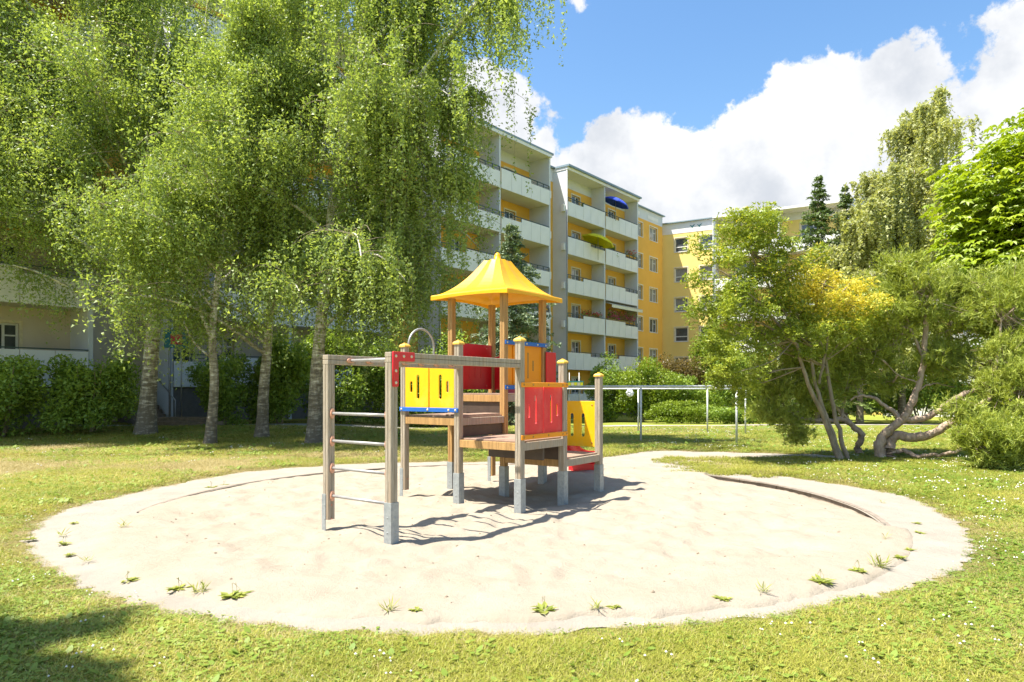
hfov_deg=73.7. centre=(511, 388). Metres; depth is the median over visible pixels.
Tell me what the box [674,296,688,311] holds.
window
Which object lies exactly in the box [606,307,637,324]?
flower box
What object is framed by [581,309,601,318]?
flower box
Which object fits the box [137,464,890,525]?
sandpit kerb
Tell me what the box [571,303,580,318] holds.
window
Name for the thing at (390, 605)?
weed
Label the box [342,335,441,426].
shrub
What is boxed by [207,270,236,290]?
window
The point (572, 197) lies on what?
window
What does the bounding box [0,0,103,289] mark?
birch tree
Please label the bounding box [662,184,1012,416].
apartment block
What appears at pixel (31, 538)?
weed
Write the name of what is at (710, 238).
window
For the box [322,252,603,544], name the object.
climbing frame
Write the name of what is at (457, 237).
window
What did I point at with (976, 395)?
shrub
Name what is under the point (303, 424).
path
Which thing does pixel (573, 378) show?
window
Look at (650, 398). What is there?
shrub
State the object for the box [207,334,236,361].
window
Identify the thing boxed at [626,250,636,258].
flower box
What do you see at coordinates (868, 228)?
birch tree
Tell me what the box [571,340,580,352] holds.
window
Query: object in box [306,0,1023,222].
sky
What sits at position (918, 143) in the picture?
birch tree
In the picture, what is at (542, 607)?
weed
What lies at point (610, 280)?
window
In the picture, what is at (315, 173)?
window
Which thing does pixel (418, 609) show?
weed
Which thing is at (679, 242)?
window
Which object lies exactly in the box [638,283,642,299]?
window
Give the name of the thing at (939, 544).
path ring
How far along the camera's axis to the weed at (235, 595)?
5.09 m
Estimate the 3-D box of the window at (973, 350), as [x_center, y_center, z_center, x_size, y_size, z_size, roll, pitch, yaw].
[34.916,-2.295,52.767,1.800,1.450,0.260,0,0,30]
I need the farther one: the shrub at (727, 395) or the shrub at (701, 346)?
the shrub at (701, 346)
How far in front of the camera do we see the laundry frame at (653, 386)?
20.09 m
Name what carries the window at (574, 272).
in the apartment block at (552, 218)
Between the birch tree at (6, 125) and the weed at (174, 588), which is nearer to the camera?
the weed at (174, 588)
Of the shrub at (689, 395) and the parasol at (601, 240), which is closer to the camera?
the shrub at (689, 395)
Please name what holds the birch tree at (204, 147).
on the ground at (868, 419)
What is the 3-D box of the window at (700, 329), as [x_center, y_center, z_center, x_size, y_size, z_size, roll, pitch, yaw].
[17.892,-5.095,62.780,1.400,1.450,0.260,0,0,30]
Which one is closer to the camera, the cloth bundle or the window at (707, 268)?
the cloth bundle
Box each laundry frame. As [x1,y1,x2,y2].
[567,385,737,442]
[567,388,745,432]
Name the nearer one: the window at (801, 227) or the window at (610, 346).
the window at (610, 346)
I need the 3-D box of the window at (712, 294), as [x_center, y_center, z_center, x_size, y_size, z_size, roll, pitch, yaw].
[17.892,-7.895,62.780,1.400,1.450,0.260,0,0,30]
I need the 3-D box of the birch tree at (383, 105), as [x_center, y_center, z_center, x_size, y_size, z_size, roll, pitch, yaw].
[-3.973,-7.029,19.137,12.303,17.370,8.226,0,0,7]
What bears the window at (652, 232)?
in the apartment block at (552, 218)
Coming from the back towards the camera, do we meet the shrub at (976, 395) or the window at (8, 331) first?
the shrub at (976, 395)
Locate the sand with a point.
(277, 522)
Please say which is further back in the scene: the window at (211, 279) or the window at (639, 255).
the window at (639, 255)
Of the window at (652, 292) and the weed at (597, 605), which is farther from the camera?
the window at (652, 292)
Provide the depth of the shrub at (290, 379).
25.80 m
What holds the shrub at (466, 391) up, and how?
on the ground at (868, 419)
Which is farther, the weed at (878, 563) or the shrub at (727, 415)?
the shrub at (727, 415)
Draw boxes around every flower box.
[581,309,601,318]
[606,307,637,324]
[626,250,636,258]
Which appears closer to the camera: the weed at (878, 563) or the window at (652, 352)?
the weed at (878, 563)
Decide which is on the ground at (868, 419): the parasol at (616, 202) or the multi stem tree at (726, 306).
the multi stem tree at (726, 306)
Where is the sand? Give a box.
[91,464,912,624]
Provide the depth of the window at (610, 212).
57.12 m
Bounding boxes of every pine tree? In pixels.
[741,266,890,453]
[815,243,1023,471]
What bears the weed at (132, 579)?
on the path ring
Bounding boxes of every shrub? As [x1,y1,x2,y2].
[0,352,70,437]
[37,350,141,433]
[185,353,253,424]
[225,331,311,423]
[293,325,384,424]
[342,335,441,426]
[411,352,478,426]
[423,327,485,401]
[428,327,496,424]
[583,351,631,421]
[611,355,684,421]
[643,399,717,423]
[654,352,707,403]
[659,372,712,421]
[688,322,735,407]
[690,404,764,423]
[701,349,782,420]
[788,400,854,418]
[804,385,865,422]
[863,386,957,420]
[870,332,978,422]
[934,386,1018,419]
[967,331,1023,421]
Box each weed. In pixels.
[21,534,36,540]
[121,571,139,582]
[164,577,189,591]
[189,580,210,592]
[218,584,253,598]
[379,596,399,612]
[410,606,421,611]
[530,598,556,613]
[589,597,603,609]
[607,604,620,608]
[712,595,733,601]
[755,578,774,592]
[808,569,835,584]
[847,560,865,572]
[864,551,894,567]
[893,554,906,558]
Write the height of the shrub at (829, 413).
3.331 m
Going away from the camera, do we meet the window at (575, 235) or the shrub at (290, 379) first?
the shrub at (290, 379)
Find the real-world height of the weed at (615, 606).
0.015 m
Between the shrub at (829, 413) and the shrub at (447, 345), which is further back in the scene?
the shrub at (829, 413)
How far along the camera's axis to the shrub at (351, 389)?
27.75 m
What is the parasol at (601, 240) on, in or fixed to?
on the apartment block at (552, 218)
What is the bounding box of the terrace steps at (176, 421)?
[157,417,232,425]
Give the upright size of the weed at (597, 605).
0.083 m
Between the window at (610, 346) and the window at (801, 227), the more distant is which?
the window at (801, 227)
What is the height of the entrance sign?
3.650 m
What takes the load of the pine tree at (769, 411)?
on the ground at (868, 419)
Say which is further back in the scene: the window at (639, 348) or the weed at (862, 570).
the window at (639, 348)
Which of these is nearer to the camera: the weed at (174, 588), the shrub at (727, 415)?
the weed at (174, 588)
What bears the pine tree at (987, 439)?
on the ground at (868, 419)
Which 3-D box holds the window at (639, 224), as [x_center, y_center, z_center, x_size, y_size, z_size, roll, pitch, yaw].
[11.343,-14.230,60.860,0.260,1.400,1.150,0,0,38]
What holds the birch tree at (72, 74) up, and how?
on the ground at (868, 419)
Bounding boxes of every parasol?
[582,233,613,248]
[605,196,628,220]
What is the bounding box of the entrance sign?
[164,330,187,416]
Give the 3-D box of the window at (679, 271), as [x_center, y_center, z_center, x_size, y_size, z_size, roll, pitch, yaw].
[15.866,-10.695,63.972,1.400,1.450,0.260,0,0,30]
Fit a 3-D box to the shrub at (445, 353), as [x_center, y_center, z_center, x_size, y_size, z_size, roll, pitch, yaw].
[-2.745,-0.548,30.949,3.657,4.574,2.862,0,0,0]
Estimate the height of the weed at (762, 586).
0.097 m
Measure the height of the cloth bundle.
0.309 m
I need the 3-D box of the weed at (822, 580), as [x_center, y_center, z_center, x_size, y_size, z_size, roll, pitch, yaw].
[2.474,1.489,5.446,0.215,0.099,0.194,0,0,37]
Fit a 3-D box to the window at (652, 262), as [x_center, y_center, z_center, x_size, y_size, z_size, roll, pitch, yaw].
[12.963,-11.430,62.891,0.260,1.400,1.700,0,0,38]
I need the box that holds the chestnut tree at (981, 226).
[918,107,1023,355]
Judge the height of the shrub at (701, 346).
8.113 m
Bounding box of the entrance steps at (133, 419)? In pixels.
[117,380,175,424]
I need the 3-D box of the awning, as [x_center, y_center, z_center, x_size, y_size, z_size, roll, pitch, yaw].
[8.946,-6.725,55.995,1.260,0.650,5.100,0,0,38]
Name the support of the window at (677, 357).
in the apartment block at (677, 333)
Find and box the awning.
[607,302,642,312]
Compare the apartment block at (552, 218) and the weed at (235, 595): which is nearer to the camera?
the weed at (235, 595)
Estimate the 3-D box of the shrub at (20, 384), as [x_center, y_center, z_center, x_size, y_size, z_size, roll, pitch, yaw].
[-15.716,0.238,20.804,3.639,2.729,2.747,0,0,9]
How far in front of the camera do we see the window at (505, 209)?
46.48 m
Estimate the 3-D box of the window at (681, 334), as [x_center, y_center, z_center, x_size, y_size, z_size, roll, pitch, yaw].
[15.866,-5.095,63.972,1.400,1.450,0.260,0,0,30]
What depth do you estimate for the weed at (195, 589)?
5.23 m
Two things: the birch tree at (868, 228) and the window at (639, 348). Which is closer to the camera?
the birch tree at (868, 228)
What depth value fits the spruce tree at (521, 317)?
32.17 m
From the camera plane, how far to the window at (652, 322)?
63.07 m
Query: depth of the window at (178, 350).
29.10 m
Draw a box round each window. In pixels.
[0,241,22,274]
[0,320,22,354]
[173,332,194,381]
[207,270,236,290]
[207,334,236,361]
[313,173,331,189]
[447,237,461,250]
[504,208,515,220]
[571,193,580,205]
[571,230,580,239]
[571,266,580,280]
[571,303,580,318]
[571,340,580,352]
[571,376,580,393]
[608,208,614,218]
[608,276,615,285]
[608,343,615,357]
[638,220,642,237]
[638,252,642,268]
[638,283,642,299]
[638,315,642,330]
[638,347,642,361]
[649,225,657,242]
[649,255,657,272]
[649,286,657,302]
[649,317,657,332]
[649,348,657,360]
[674,236,688,252]
[674,266,688,282]
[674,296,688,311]
[674,326,688,341]
[674,356,688,364]
[699,233,712,249]
[699,264,712,279]
[699,294,712,309]
[699,325,708,338]
[734,260,754,276]
[799,223,816,236]
[966,349,977,364]
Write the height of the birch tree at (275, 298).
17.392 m
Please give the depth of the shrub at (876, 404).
44.49 m
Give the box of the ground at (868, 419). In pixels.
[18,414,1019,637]
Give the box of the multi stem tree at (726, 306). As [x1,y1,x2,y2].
[677,200,897,459]
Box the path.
[102,423,1007,427]
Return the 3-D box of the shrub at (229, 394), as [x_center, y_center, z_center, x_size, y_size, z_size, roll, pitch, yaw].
[-10.760,0.051,25.213,2.399,2.795,2.475,0,0,-23]
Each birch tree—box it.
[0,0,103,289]
[0,0,321,434]
[57,0,334,443]
[70,0,414,437]
[81,0,567,443]
[793,161,931,423]
[827,84,984,423]
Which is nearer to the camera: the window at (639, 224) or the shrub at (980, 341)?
the shrub at (980, 341)
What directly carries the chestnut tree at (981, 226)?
on the ground at (868, 419)
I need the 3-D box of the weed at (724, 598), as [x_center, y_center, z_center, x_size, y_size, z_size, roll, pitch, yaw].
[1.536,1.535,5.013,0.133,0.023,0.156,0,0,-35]
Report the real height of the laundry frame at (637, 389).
1.779 m
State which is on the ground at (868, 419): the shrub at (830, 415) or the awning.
the shrub at (830, 415)
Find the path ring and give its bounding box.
[21,451,976,636]
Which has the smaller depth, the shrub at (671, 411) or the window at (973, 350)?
the shrub at (671, 411)
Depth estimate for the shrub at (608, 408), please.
43.53 m
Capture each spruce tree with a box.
[464,223,572,425]
[777,174,884,423]
[793,186,897,422]
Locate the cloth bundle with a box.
[626,388,633,396]
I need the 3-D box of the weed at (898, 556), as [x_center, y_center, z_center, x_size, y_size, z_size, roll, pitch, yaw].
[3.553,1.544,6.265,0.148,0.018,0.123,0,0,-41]
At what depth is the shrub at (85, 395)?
21.33 m
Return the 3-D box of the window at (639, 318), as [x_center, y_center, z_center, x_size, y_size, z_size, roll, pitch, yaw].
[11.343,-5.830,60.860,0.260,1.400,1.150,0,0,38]
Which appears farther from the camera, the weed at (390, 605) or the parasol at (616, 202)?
the parasol at (616, 202)
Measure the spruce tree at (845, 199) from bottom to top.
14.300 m
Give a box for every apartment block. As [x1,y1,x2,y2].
[0,0,664,429]
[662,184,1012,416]
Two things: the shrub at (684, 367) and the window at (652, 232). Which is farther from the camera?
the window at (652, 232)
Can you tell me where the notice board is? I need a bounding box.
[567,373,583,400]
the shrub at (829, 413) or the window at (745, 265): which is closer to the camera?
the shrub at (829, 413)
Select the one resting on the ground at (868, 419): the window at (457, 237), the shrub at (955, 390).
the shrub at (955, 390)

